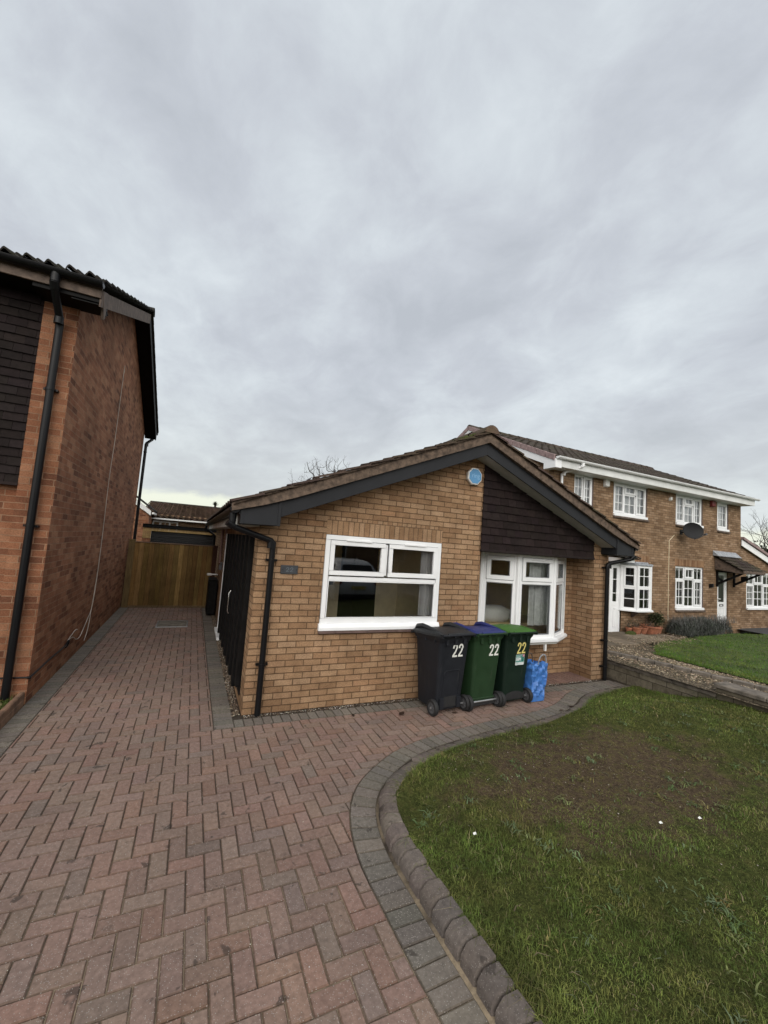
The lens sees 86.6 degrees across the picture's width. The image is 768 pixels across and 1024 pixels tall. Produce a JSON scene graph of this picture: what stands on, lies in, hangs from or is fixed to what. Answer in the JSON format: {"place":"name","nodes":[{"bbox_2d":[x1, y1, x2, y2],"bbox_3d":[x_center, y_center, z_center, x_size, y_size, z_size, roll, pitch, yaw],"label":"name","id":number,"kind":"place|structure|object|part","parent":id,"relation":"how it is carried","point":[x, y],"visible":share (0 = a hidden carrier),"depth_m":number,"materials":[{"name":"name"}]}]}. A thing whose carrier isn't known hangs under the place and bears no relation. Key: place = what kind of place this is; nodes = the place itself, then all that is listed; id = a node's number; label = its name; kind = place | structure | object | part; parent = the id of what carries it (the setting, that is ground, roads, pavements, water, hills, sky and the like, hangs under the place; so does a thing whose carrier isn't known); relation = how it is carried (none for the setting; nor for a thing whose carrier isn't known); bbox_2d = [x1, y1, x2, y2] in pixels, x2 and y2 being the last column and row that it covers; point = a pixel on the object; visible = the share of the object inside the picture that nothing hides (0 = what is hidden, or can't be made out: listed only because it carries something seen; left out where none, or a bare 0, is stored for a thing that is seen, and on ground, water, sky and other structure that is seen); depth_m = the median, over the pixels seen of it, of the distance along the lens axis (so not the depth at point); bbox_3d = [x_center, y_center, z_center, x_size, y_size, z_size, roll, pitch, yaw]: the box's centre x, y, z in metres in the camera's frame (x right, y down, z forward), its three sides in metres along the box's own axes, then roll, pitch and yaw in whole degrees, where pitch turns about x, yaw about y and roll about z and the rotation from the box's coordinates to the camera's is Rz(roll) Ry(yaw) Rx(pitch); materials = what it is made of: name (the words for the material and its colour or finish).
{"place":"outdoors","nodes":[
{"label":"outdoors","id":0,"kind":"place"},
{"bbox_2d":[0,694,16,709],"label":"side grass","id":1,"kind":"structure","parent":0,"point":[3,701],"depth_m":4.40,"materials":[{"name":"green plant"}]},
{"bbox_2d":[0,607,628,1023],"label":"driveway","id":2,"kind":"structure","parent":0,"point":[386,907],"depth_m":2.67,"materials":[{"name":"red brick"}]},
{"bbox_2d":[0,692,24,729],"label":"timber edging","id":3,"kind":"object","parent":2,"relation":"on","point":[11,708],"visible":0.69,"depth_m":4.25,"materials":[{"name":"brown wood"}]},
{"bbox_2d":[121,539,217,607],"bbox_3d":[-5.726,1.685,11.002,2.166,1.755,0.140,6,-5,-25],"label":"timber fence","id":4,"kind":"object","parent":2,"relation":"on","point":[166,575],"visible":0.93,"depth_m":10.94,"materials":[{"name":"brown wood"}]},
{"bbox_2d":[155,620,187,627],"bbox_3d":[-4.684,2.485,9.019,0.626,0.032,0.680,6,-5,-25],"label":"manhole cover","id":5,"kind":"object","parent":2,"relation":"on","point":[180,623],"visible":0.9,"depth_m":9.01,"materials":[{"name":"metal"}]},
{"bbox_2d":[205,577,217,614],"bbox_3d":[-4.460,2.148,10.521,0.210,0.860,0.740,6,-5,-25],"label":"bin","id":6,"kind":"object","parent":2,"relation":"on","point":[210,604],"visible":1,"depth_m":10.21,"materials":[{"name":"black plastic"}]},
{"bbox_3d":[-4.548,2.138,10.480,0.006,0.740,0.600,6,-5,-25],"label":"door","id":7,"kind":"part","parent":6,"relation":"part of","materials":[{"name":"black plastic"}]},
{"bbox_2d":[211,614,239,716],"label":"side gravel","id":8,"kind":"structure","parent":2,"relation":"on","point":[227,683],"depth_m":5.80,"materials":[{"name":"grey gravel"}]},
{"bbox_2d":[244,680,596,717],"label":"wall gravel","id":9,"kind":"structure","parent":2,"relation":"on","point":[351,705],"depth_m":5.20,"materials":[{"name":"grey gravel"}]},
{"bbox_2d":[204,425,640,716],"bbox_3d":[-0.801,0.941,10.581,6.959,3.985,10.590,6,-5,-25],"label":"bungalow","id":10,"kind":"object","parent":2,"relation":"on","point":[361,537],"visible":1,"depth_m":5.83,"materials":[{"name":"brick"}]},
{"bbox_2d":[280,565,297,573],"bbox_3d":[-1.161,0.706,4.993,0.210,0.105,0.020,6,-5,-25],"label":"house number plaque","id":11,"kind":"object","parent":10,"relation":"attached to","point":[288,569],"visible":1,"depth_m":4.99,"materials":[{"name":"stone"}]},
{"bbox_2d":[317,534,441,630],"bbox_3d":[0.008,0.974,5.537,1.774,1.208,0.107,6,-5,-25],"label":"window","id":12,"kind":"structure","parent":10,"relation":"in","point":[390,622],"depth_m":5.49,"materials":[{"name":"white plastic"}]},
{"bbox_2d":[418,551,433,615],"bbox_3d":[0.625,1.000,5.969,0.230,1.020,0.052,6,-5,-25],"label":"curtain","id":13,"kind":"object","parent":10,"relation":"hanging from","point":[425,600],"visible":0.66,"depth_m":5.96,"materials":[{"name":"white fabric"}]},
{"bbox_2d":[466,468,481,484],"bbox_3d":[1.373,-0.540,6.207,0.253,0.253,0.073,6,-5,-25],"label":"alarm box","id":14,"kind":"object","parent":10,"relation":"attached to","point":[473,476],"visible":1,"depth_m":6.17,"materials":[{"name":"blue plastic"}]},
{"bbox_2d":[485,604,546,632],"bbox_3d":[2.037,2.356,8.711,2.000,0.980,2.450,6,-5,-25],"label":"sofa","id":15,"kind":"object","parent":10,"relation":"on","point":[497,614],"visible":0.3,"depth_m":7.70,"materials":[{"name":"white fabric"}]},
{"bbox_2d":[477,552,566,650],"bbox_3d":[2.521,1.543,7.006,2.086,1.588,0.413,6,-5,-25],"label":"bay window","id":16,"kind":"structure","parent":10,"relation":"in","point":[517,577],"depth_m":6.80,"materials":[{"name":"white plastic"}]},
{"bbox_2d":[527,563,547,625],"bbox_3d":[2.808,1.405,7.222,0.640,1.180,0.052,6,-5,-25],"label":"curtain","id":17,"kind":"object","parent":10,"relation":"hanging from","point":[537,603],"visible":0.52,"depth_m":7.17,"materials":[{"name":"white fabric"}]},
{"bbox_2d":[555,559,565,628],"bbox_3d":[3.213,1.496,7.473,0.240,1.260,0.052,6,-5,-25],"label":"curtain","id":18,"kind":"object","parent":10,"relation":"hanging from","point":[557,597],"visible":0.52,"depth_m":7.46,"materials":[{"name":"white fabric"}]},
{"bbox_2d":[411,622,475,716],"bbox_3d":[0.760,2.046,5.432,0.590,1.074,0.696,7,-5,-30],"label":"wheeled bin","id":19,"kind":"object","parent":2,"relation":"on","point":[442,652],"visible":1,"depth_m":5.25,"materials":[{"name":"grey plastic"}]},
{"bbox_2d":[453,621,507,711],"bbox_3d":[1.257,2.102,5.672,0.590,1.074,0.696,7,-5,-29],"label":"wheeled bin","id":20,"kind":"object","parent":2,"relation":"on","point":[480,670],"visible":0.77,"depth_m":5.46,"materials":[{"name":"green plastic"}]},
{"bbox_2d":[376,687,616,1023],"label":"kerb joint sand","id":21,"kind":"structure","parent":2,"relation":"on","point":[473,990],"depth_m":2.29,"materials":[{"name":"grey sand"}]},
{"bbox_2d":[378,686,630,1023],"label":"kerb","id":22,"kind":"structure","parent":2,"relation":"on","point":[479,968],"depth_m":2.26,"materials":[{"name":"grey concrete"}]},
{"bbox_2d":[493,624,537,706],"bbox_3d":[1.748,2.168,5.909,0.590,1.054,0.696,7,-5,-28],"label":"wheeled bin","id":23,"kind":"object","parent":2,"relation":"on","point":[512,665],"visible":0.73,"depth_m":5.69,"materials":[{"name":"green plastic"}]},
{"bbox_2d":[524,652,547,701],"bbox_3d":[2.181,2.377,5.943,0.335,0.682,0.323,6,-5,-25],"label":"shopping bag","id":24,"kind":"object","parent":2,"relation":"on","point":[535,678],"visible":0.73,"depth_m":5.84,"materials":[{"name":"plastic"}]},
{"bbox_2d":[0,0,767,548],"label":"sky","id":25,"kind":"structure","parent":0,"point":[358,231],"materials":[{"name":"grey"}]},
{"bbox_2d":[384,686,767,1023],"bbox_3d":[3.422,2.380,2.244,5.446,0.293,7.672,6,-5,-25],"label":"lawn","id":26,"kind":"structure","parent":0,"point":[631,751],"depth_m":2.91,"materials":[{"name":"plant"}]},
{"bbox_2d":[367,700,766,1022],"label":"weed wisps","id":27,"kind":"object","parent":26,"relation":"on","point":[614,847],"visible":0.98,"depth_m":2.96,"materials":[{"name":"green plant"}]},
{"bbox_2d":[435,720,758,922],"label":"lawn stones","id":28,"kind":"object","parent":26,"relation":"on","point":[598,789],"visible":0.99,"depth_m":3.60,"materials":[{"name":"white stone"}]},
{"bbox_2d":[607,631,679,646],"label":"slab path","id":29,"kind":"structure","parent":0,"point":[623,638],"depth_m":10.93,"materials":[{"name":"grey concrete"}]},
{"bbox_2d":[625,619,634,630],"bbox_3d":[7.125,3.305,11.827,0.276,0.420,0.258,1,-6,38],"label":"plant pot","id":30,"kind":"object","parent":29,"relation":"on","point":[628,628],"visible":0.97,"depth_m":11.80,"materials":[{"name":"ceramic"}]},
{"bbox_2d":[625,631,635,634],"bbox_3d":[7.011,3.441,11.584,0.400,0.110,0.209,6,-5,-25],"label":"mossy stone","id":31,"kind":"object","parent":29,"relation":"on","point":[630,632],"visible":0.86,"depth_m":11.50,"materials":[{"name":"green stone"}]},
{"bbox_2d":[630,618,642,633],"bbox_3d":[7.307,3.315,11.875,0.404,0.446,0.387,3,-5,20],"label":"plant pot","id":32,"kind":"object","parent":29,"relation":"on","point":[636,629],"visible":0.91,"depth_m":11.78,"materials":[{"name":"ceramic"}]},
{"bbox_2d":[640,618,664,634],"bbox_3d":[7.919,3.377,12.188,0.841,0.489,0.635,2,-5,23],"label":"plant pot","id":33,"kind":"object","parent":29,"relation":"on","point":[653,629],"visible":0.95,"depth_m":11.97,"materials":[{"name":"ceramic"}]},
{"bbox_2d":[607,633,767,708],"bbox_3d":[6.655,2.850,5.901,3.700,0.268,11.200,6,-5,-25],"label":"gravel path","id":34,"kind":"structure","parent":0,"point":[703,685],"depth_m":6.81,"materials":[{"name":"beige gravel"}]},
{"bbox_2d":[607,650,767,691],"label":"path edging","id":35,"kind":"object","parent":34,"relation":"on","point":[706,674],"visible":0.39,"depth_m":6.82,"materials":[{"name":"grey concrete"}]},
{"bbox_2d":[619,579,767,646],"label":"ground","id":36,"kind":"structure","parent":0,"point":[749,632],"depth_m":14.56,"materials":[{"name":"brown"}]},
{"bbox_2d":[0,246,158,704],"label":"red brick house","id":37,"kind":"structure","parent":36,"relation":"on","point":[73,342],"depth_m":4.95,"materials":[{"name":"brick"}]},
{"bbox_2d":[0,640,69,678],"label":"cable","id":38,"kind":"object","parent":37,"relation":"attached to","point":[49,659],"visible":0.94,"depth_m":4.94,"materials":[{"name":"black plastic"}]},
{"bbox_2d":[68,366,124,639],"bbox_3d":[-4.803,-0.346,6.904,0.055,5.006,1.629,6,-5,-25],"label":"cable","id":39,"kind":"object","parent":37,"relation":"attached to","point":[103,528],"visible":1,"depth_m":7.49,"materials":[{"name":"plastic"}]},
{"bbox_2d":[132,496,156,540],"bbox_3d":[-11.663,0.012,17.037,3.720,5.200,1.800,6,-5,-25],"label":"extension","id":40,"kind":"object","parent":36,"relation":"on","point":[145,517],"visible":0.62,"depth_m":16.96,"materials":[{"name":"red brick"}]},
{"bbox_2d":[142,523,216,546],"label":"garden building","id":41,"kind":"structure","parent":36,"relation":"on","point":[180,535],"depth_m":14.36,"materials":[{"name":"brick"}]},
{"bbox_2d":[146,501,220,533],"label":"house","id":42,"kind":"structure","parent":36,"relation":"on","point":[180,514],"depth_m":19.84,"materials":[{"name":"brown brick"}]},
{"bbox_2d":[152,520,177,530],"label":"window","id":43,"kind":"structure","parent":42,"relation":"in","point":[153,521],"depth_m":18.73,"materials":[{"name":"plastic"}]},
{"bbox_2d":[291,455,348,481],"bbox_3d":[-3.398,0.188,20.540,3.331,6.638,1.056,6,-5,-25],"label":"bare tree","id":44,"kind":"object","parent":36,"relation":"on","point":[321,467],"visible":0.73,"depth_m":20.62,"materials":[{"name":"brown plant"}]},
{"bbox_2d":[457,425,765,635],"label":"semi detached house","id":45,"kind":"structure","parent":36,"relation":"on","point":[633,501],"depth_m":13.04,"materials":[{"name":"brown brick"}]},
{"bbox_2d":[574,474,593,505],"bbox_3d":[5.650,-0.530,11.617,0.950,1.200,0.215,6,-5,-25],"label":"window","id":46,"kind":"structure","parent":45,"relation":"in","point":[583,485],"depth_m":11.70,"materials":[{"name":"white plastic"}]},
{"bbox_2d":[603,479,609,487],"bbox_3d":[6.521,-0.853,11.930,0.197,0.252,0.088,6,-5,-25],"label":"alarm box","id":47,"kind":"object","parent":45,"relation":"attached to","point":[606,482],"visible":0.94,"depth_m":11.89,"materials":[{"name":"white plastic"}]},
{"bbox_2d":[608,564,619,631],"bbox_3d":[6.751,2.549,11.930,0.580,2.110,0.150,6,-5,-25],"label":"door","id":48,"kind":"structure","parent":45,"relation":"in","point":[614,575],"depth_m":11.93,"materials":[{"name":"white plastic"}]},
{"bbox_2d":[613,481,649,521],"bbox_3d":[7.493,-0.320,12.467,1.750,1.190,0.215,6,-5,-25],"label":"window","id":49,"kind":"structure","parent":45,"relation":"in","point":[629,501],"depth_m":12.51,"materials":[{"name":"white plastic"}]},
{"bbox_2d":[619,562,652,616],"bbox_3d":[7.625,2.299,12.207,1.600,1.720,0.490,6,-5,-25],"label":"bay window","id":50,"kind":"structure","parent":45,"relation":"in","point":[633,576],"depth_m":12.09,"materials":[{"name":"white plastic"}]},
{"bbox_2d":[668,539,670,594],"bbox_3d":[9.217,2.098,13.084,0.280,2.756,0.015,6,-5,-24],"label":"cable","id":51,"kind":"object","parent":45,"relation":"attached to","point":[668,576],"visible":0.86,"depth_m":13.02,"materials":[{"name":"beige paint"}]},
{"bbox_2d":[676,494,704,529],"bbox_3d":[10.234,-0.014,13.732,1.700,1.190,0.215,6,-5,-25],"label":"window","id":52,"kind":"structure","parent":45,"relation":"in","point":[689,509],"depth_m":13.81,"materials":[{"name":"white plastic"}]},
{"bbox_2d":[675,566,705,611],"bbox_3d":[10.097,2.531,13.546,1.750,1.600,0.215,6,-5,-25],"label":"window","id":53,"kind":"structure","parent":45,"relation":"in","point":[688,580],"depth_m":13.62,"materials":[{"name":"white plastic"}]},
{"bbox_2d":[680,523,707,539],"bbox_3d":[9.938,0.613,13.087,0.720,0.553,0.465,0,-6,39],"label":"satellite dish","id":54,"kind":"object","parent":45,"relation":"attached to","point":[694,531],"visible":1,"depth_m":13.12,"materials":[{"name":"black metal"}]},
{"bbox_2d":[710,500,715,506],"bbox_3d":[11.472,-0.301,14.215,0.217,0.252,0.088,6,-5,-25],"label":"alarm box","id":55,"kind":"object","parent":45,"relation":"attached to","point":[712,503],"visible":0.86,"depth_m":14.18,"materials":[{"name":"red plastic"}]},
{"bbox_2d":[717,572,726,628],"bbox_3d":[11.876,3.105,14.352,0.770,2.030,0.150,6,-5,-25],"label":"door","id":56,"kind":"structure","parent":45,"relation":"in","point":[722,589],"depth_m":14.45,"materials":[{"name":"white plastic"}]},
{"bbox_2d":[717,502,730,533],"bbox_3d":[12.045,0.187,14.568,0.890,1.190,0.215,6,-5,-25],"label":"window","id":57,"kind":"structure","parent":45,"relation":"in","point":[722,508],"depth_m":14.63,"materials":[{"name":"white plastic"}]},
{"bbox_2d":[639,626,647,633],"bbox_3d":[7.595,3.480,11.987,0.307,0.190,0.307,6,-5,-25],"label":"plant pot","id":58,"kind":"object","parent":36,"relation":"on","point":[643,630],"visible":0.59,"depth_m":11.88,"materials":[{"name":"ceramic"}]},
{"bbox_2d":[607,659,767,712],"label":"retaining wall","id":59,"kind":"structure","parent":36,"relation":"on","point":[624,674],"depth_m":6.26,"materials":[{"name":"grey concrete"}]},
{"bbox_2d":[741,508,767,549],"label":"bare tree","id":60,"kind":"object","parent":36,"relation":"on","point":[764,537],"visible":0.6,"depth_m":28.59,"materials":[{"name":"brown plant"}]},
{"bbox_2d":[741,537,767,631],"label":"house","id":61,"kind":"structure","parent":36,"relation":"on","point":[754,614],"depth_m":15.34,"materials":[{"name":"brown brick"}]},
{"bbox_2d":[747,574,750,604],"bbox_3d":[13.965,2.977,15.516,0.450,1.200,0.050,6,-5,-25],"label":"curtain","id":62,"kind":"object","parent":61,"relation":"hanging from","point":[748,594],"visible":0.33,"depth_m":15.44,"materials":[{"name":"white fabric"}]},
{"bbox_2d":[746,573,767,609],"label":"window","id":63,"kind":"structure","parent":61,"relation":"in","point":[759,585],"depth_m":15.62,"materials":[{"name":"white plastic"}]},
{"bbox_2d":[754,540,767,591],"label":"evergreen tree","id":64,"kind":"object","parent":36,"relation":"on","point":[765,548],"visible":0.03,"depth_m":27.19,"materials":[{"name":"green plant"}]},
{"bbox_2d":[651,633,767,683],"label":"neighbour lawn","id":65,"kind":"structure","parent":0,"point":[736,650],"depth_m":9.81,"materials":[{"name":"green plant"}]},
{"bbox_2d":[665,613,736,636],"bbox_3d":[10.181,3.557,13.016,3.478,0.625,1.071,6,-5,-25],"label":"lavender hedge","id":66,"kind":"object","parent":65,"relation":"on","point":[698,626],"visible":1,"depth_m":12.69,"materials":[{"name":"grey plant"}]},
{"bbox_2d":[739,628,767,633],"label":"side path","id":67,"kind":"structure","parent":0,"point":[761,630],"depth_m":14.65,"materials":[{"name":"concrete"}]},
{"bbox_3d":[8.227,3.565,12.300,0.307,0.190,0.307,6,-5,-25],"label":"plant pot","id":68,"kind":"object","parent":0,"visible":0},
{"bbox_2d":[646,611,665,625],"bbox_3d":[8.200,3.250,12.302,0.518,0.575,0.600,2,-5,27],"label":"topiary shrub","id":69,"kind":"object","parent":68,"relation":"in","point":[658,617],"visible":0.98,"depth_m":12.18,"materials":[{"name":"green plant"}]}
]}

